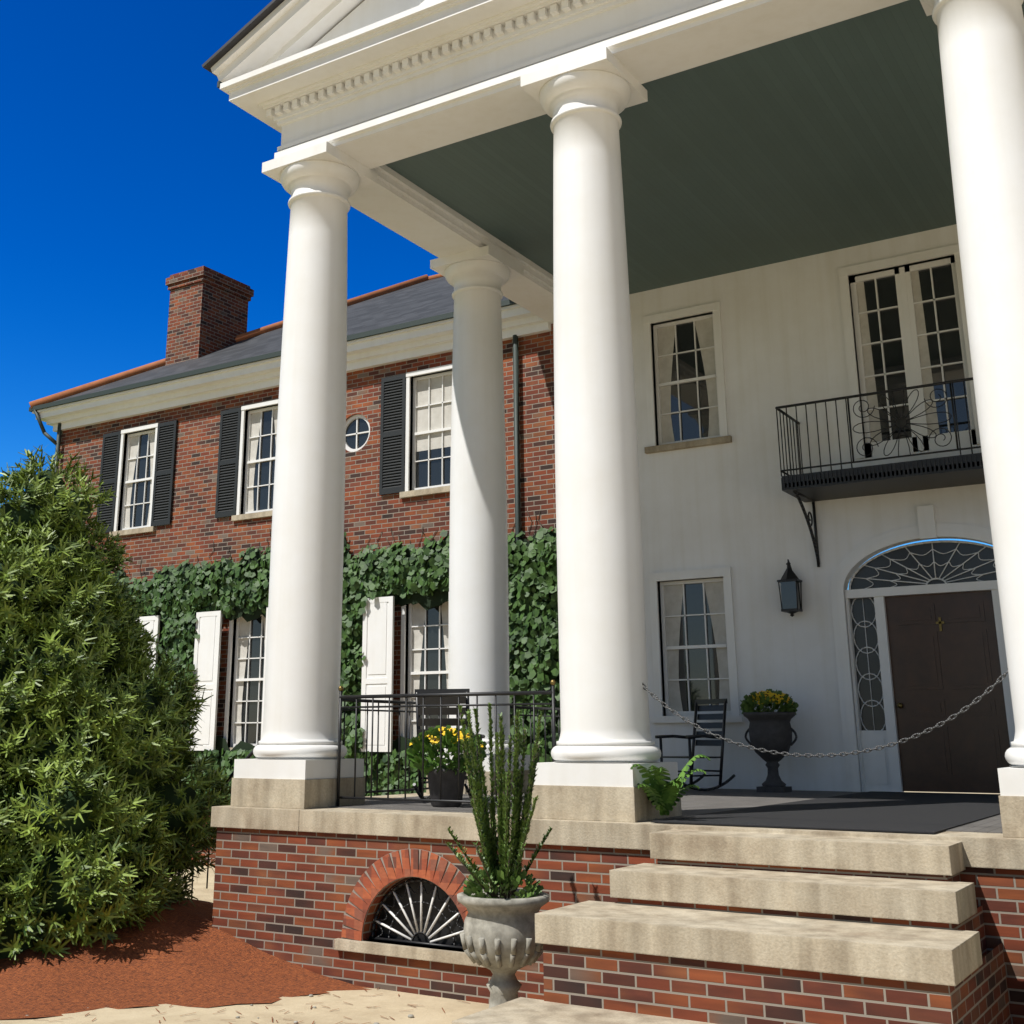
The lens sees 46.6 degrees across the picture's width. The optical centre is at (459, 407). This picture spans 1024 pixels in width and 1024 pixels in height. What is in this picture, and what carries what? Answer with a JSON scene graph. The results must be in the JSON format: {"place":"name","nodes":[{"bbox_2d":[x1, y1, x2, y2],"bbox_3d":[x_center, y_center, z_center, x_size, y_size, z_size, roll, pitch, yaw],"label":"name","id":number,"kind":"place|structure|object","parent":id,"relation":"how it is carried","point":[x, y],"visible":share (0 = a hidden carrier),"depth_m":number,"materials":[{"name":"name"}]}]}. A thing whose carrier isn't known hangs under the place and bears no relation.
{"place":"outdoors","nodes":[
{"label":"outdoors","id":0,"kind":"place"},
{"bbox_2d":[0,0,992,586],"label":"sky","id":1,"kind":"structure","parent":0,"point":[126,168],"materials":[{"name":"blue"}]},
{"bbox_2d":[0,791,999,1023],"bbox_3d":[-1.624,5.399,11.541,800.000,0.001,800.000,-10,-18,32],"label":"ground","id":2,"kind":"structure","parent":0,"point":[426,1008],"depth_m":9.47,"materials":[{"name":"beige sand"}]},
{"bbox_2d":[0,898,370,1019],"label":"mulch bed","id":3,"kind":"object","parent":2,"relation":"on","point":[187,955],"depth_m":10.41,"materials":[{"name":"brown wood"}]},
{"bbox_2d":[0,444,230,963],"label":"yew bush","id":4,"kind":"object","parent":3,"relation":"on","point":[104,813],"visible":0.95,"depth_m":11.76,"materials":[{"name":"green plant"}]},
{"bbox_2d":[26,985,468,1023],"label":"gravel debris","id":5,"kind":"object","parent":2,"relation":"on","point":[409,1015],"depth_m":9.33,"materials":[{"name":"brown gravel"}]},
{"bbox_2d":[457,889,549,1007],"bbox_3d":[0.322,4.087,8.684,0.690,0.990,0.690,-10,-18,32],"label":"stone urn","id":6,"kind":"object","parent":2,"relation":"on","point":[497,936],"visible":0.88,"depth_m":8.53,"materials":[{"name":"grey stone"}]},
{"bbox_2d":[445,703,551,898],"bbox_3d":[0.315,2.980,8.927,0.855,1.488,0.836,0,-16,-1],"label":"potted plant","id":7,"kind":"object","parent":6,"relation":"on","point":[502,874],"visible":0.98,"depth_m":8.88,"materials":[{"name":"green plant"}]},
{"bbox_2d":[58,224,990,865],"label":"house walls","id":8,"kind":"structure","parent":2,"relation":"on","point":[736,508],"depth_m":16.85,"materials":[{"name":"paint"}]},
{"bbox_2d":[97,364,451,751],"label":"wing windows","id":9,"kind":"structure","parent":8,"relation":"attached to","point":[148,485],"depth_m":20.80,"materials":[{"name":"white paint"}]},
{"bbox_2d":[29,274,550,625],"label":"roof","id":10,"kind":"structure","parent":8,"relation":"on","point":[411,319],"depth_m":22.88,"materials":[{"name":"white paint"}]},
{"bbox_2d":[165,266,253,365],"bbox_3d":[-5.623,-1.666,26.439,1.160,2.480,1.600,-10,-18,32],"label":"chimney","id":11,"kind":"object","parent":10,"relation":"on","point":[208,310],"visible":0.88,"depth_m":26.00,"materials":[{"name":"brick"}]},
{"bbox_2d":[102,511,560,804],"bbox_3d":[-3.375,4.463,20.384,12.118,5.136,0.427,-10,-18,32],"label":"ivy on wall","id":12,"kind":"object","parent":8,"relation":"attached to","point":[182,594],"visible":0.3,"depth_m":19.24,"materials":[{"name":"green plant"}]},
{"bbox_2d":[346,415,369,451],"bbox_3d":[-1.804,0.455,20.795,0.680,0.680,0.040,-10,-18,32],"label":"oculus window","id":13,"kind":"structure","parent":8,"relation":"attached to","point":[357,431],"depth_m":20.81,"materials":[{"name":"glass"}]},
{"bbox_2d":[777,559,802,616],"bbox_3d":[4.407,2.402,15.807,0.272,0.767,0.301,-10,-18,32],"label":"wall lantern","id":14,"kind":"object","parent":8,"relation":"attached to","point":[791,591],"depth_m":15.71,"materials":[{"name":"black metal"}]},
{"bbox_2d":[643,244,980,722],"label":"windows","id":15,"kind":"structure","parent":8,"relation":"attached to","point":[909,328],"depth_m":16.35,"materials":[{"name":"grey glass"}]},
{"bbox_2d":[775,377,984,566],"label":"balcony","id":16,"kind":"structure","parent":8,"relation":"attached to","point":[932,473],"depth_m":14.93,"materials":[{"name":"black metal"}]},
{"bbox_2d":[831,505,1014,792],"bbox_3d":[6.013,2.976,14.801,2.600,3.520,0.245,-10,-18,32],"label":"front door","id":17,"kind":"structure","parent":8,"relation":"attached to","point":[925,638],"depth_m":14.93,"materials":[{"name":"brown paint"}]},
{"bbox_2d":[211,788,1023,1023],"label":"porch foundation","id":18,"kind":"object","parent":2,"relation":"on","point":[734,906],"visible":0.69,"depth_m":8.06,"materials":[{"name":"red brick"}]},
{"bbox_2d":[231,141,377,808],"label":"column","id":19,"kind":"structure","parent":18,"relation":"on","point":[293,765],"depth_m":12.43,"materials":[{"name":"white paint"}]},
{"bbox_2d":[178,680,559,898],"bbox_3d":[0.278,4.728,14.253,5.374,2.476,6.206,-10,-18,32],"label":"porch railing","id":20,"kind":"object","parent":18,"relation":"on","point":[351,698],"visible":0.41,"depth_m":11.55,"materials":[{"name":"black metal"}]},
{"bbox_2d":[341,849,468,949],"bbox_3d":[-0.364,4.280,10.378,1.590,0.802,0.130,-10,-18,32],"label":"arched vent window","id":21,"kind":"structure","parent":18,"relation":"on","point":[447,877],"depth_m":10.45,"materials":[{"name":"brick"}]},
{"bbox_2d":[427,769,466,806],"bbox_3d":[-0.133,3.740,11.683,0.420,0.360,0.420,-10,-18,32],"label":"flower pot","id":22,"kind":"object","parent":18,"relation":"on","point":[449,784],"visible":0.7,"depth_m":11.54,"materials":[{"name":"metal"}]},
{"bbox_2d":[407,725,486,774],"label":"pot flowers","id":23,"kind":"object","parent":22,"relation":"in","point":[432,740],"visible":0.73,"depth_m":11.59,"materials":[{"name":"green plant"}]},
{"bbox_2d":[413,689,484,799],"bbox_3d":[-0.099,3.600,12.658,0.624,1.135,0.965,-4,-16,12],"label":"rocking chair","id":24,"kind":"object","parent":18,"relation":"on","point":[436,711],"visible":0.35,"depth_m":12.38,"materials":[{"name":"black wood"}]},
{"bbox_2d":[426,245,530,794],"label":"column","id":25,"kind":"structure","parent":18,"relation":"on","point":[477,278],"depth_m":15.42,"materials":[{"name":"white paint"}]},
{"bbox_2d":[520,47,681,822],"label":"column","id":26,"kind":"structure","parent":18,"relation":"on","point":[605,743],"depth_m":10.64,"materials":[{"name":"white paint"}]},
{"bbox_2d":[642,668,1007,757],"bbox_3d":[2.798,2.425,9.376,2.980,0.657,0.035,-10,-18,32],"label":"barrier chain","id":27,"kind":"object","parent":26,"relation":"attached to","point":[865,749],"visible":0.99,"depth_m":9.18,"materials":[{"name":"silver metal"}]},
{"bbox_2d":[630,754,709,815],"bbox_3d":[1.682,3.085,9.702,0.799,0.476,0.634,2,-16,-8],"label":"fern plant","id":28,"kind":"object","parent":18,"relation":"on","point":[662,794],"visible":0.96,"depth_m":9.60,"materials":[{"name":"green plant"}]},
{"bbox_2d":[655,699,734,790],"bbox_3d":[2.971,4.330,15.274,0.965,1.135,0.624,10,-18,-31],"label":"rocking chair","id":29,"kind":"object","parent":18,"relation":"on","point":[703,734],"visible":0.72,"depth_m":15.40,"materials":[{"name":"black wood"}]},
{"bbox_2d":[743,712,797,792],"bbox_3d":[3.943,4.354,14.994,0.688,0.970,0.660,-10,-18,32],"label":"cast iron urn","id":30,"kind":"object","parent":18,"relation":"on","point":[768,731],"visible":0.98,"depth_m":14.85,"materials":[{"name":"black metal"}]},
{"bbox_2d":[740,689,798,714],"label":"urn flowers","id":31,"kind":"object","parent":30,"relation":"on","point":[767,698],"visible":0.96,"depth_m":14.99,"materials":[{"name":"green plant"}]},
{"bbox_2d":[920,0,1023,837],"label":"column","id":32,"kind":"structure","parent":18,"relation":"on","point":[981,45],"depth_m":9.13,"materials":[{"name":"white paint"}]},
{"bbox_3d":[7.242,-0.936,7.354,0.950,7.050,0.950,-10,-18,32],"label":"column","id":33,"kind":"object","parent":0,"visible":0},
{"bbox_2d":[202,0,1023,323],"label":"portico roof","id":34,"kind":"structure","parent":33,"relation":"on","point":[758,132],"depth_m":13.45,"materials":[{"name":"white paint"}]}
]}

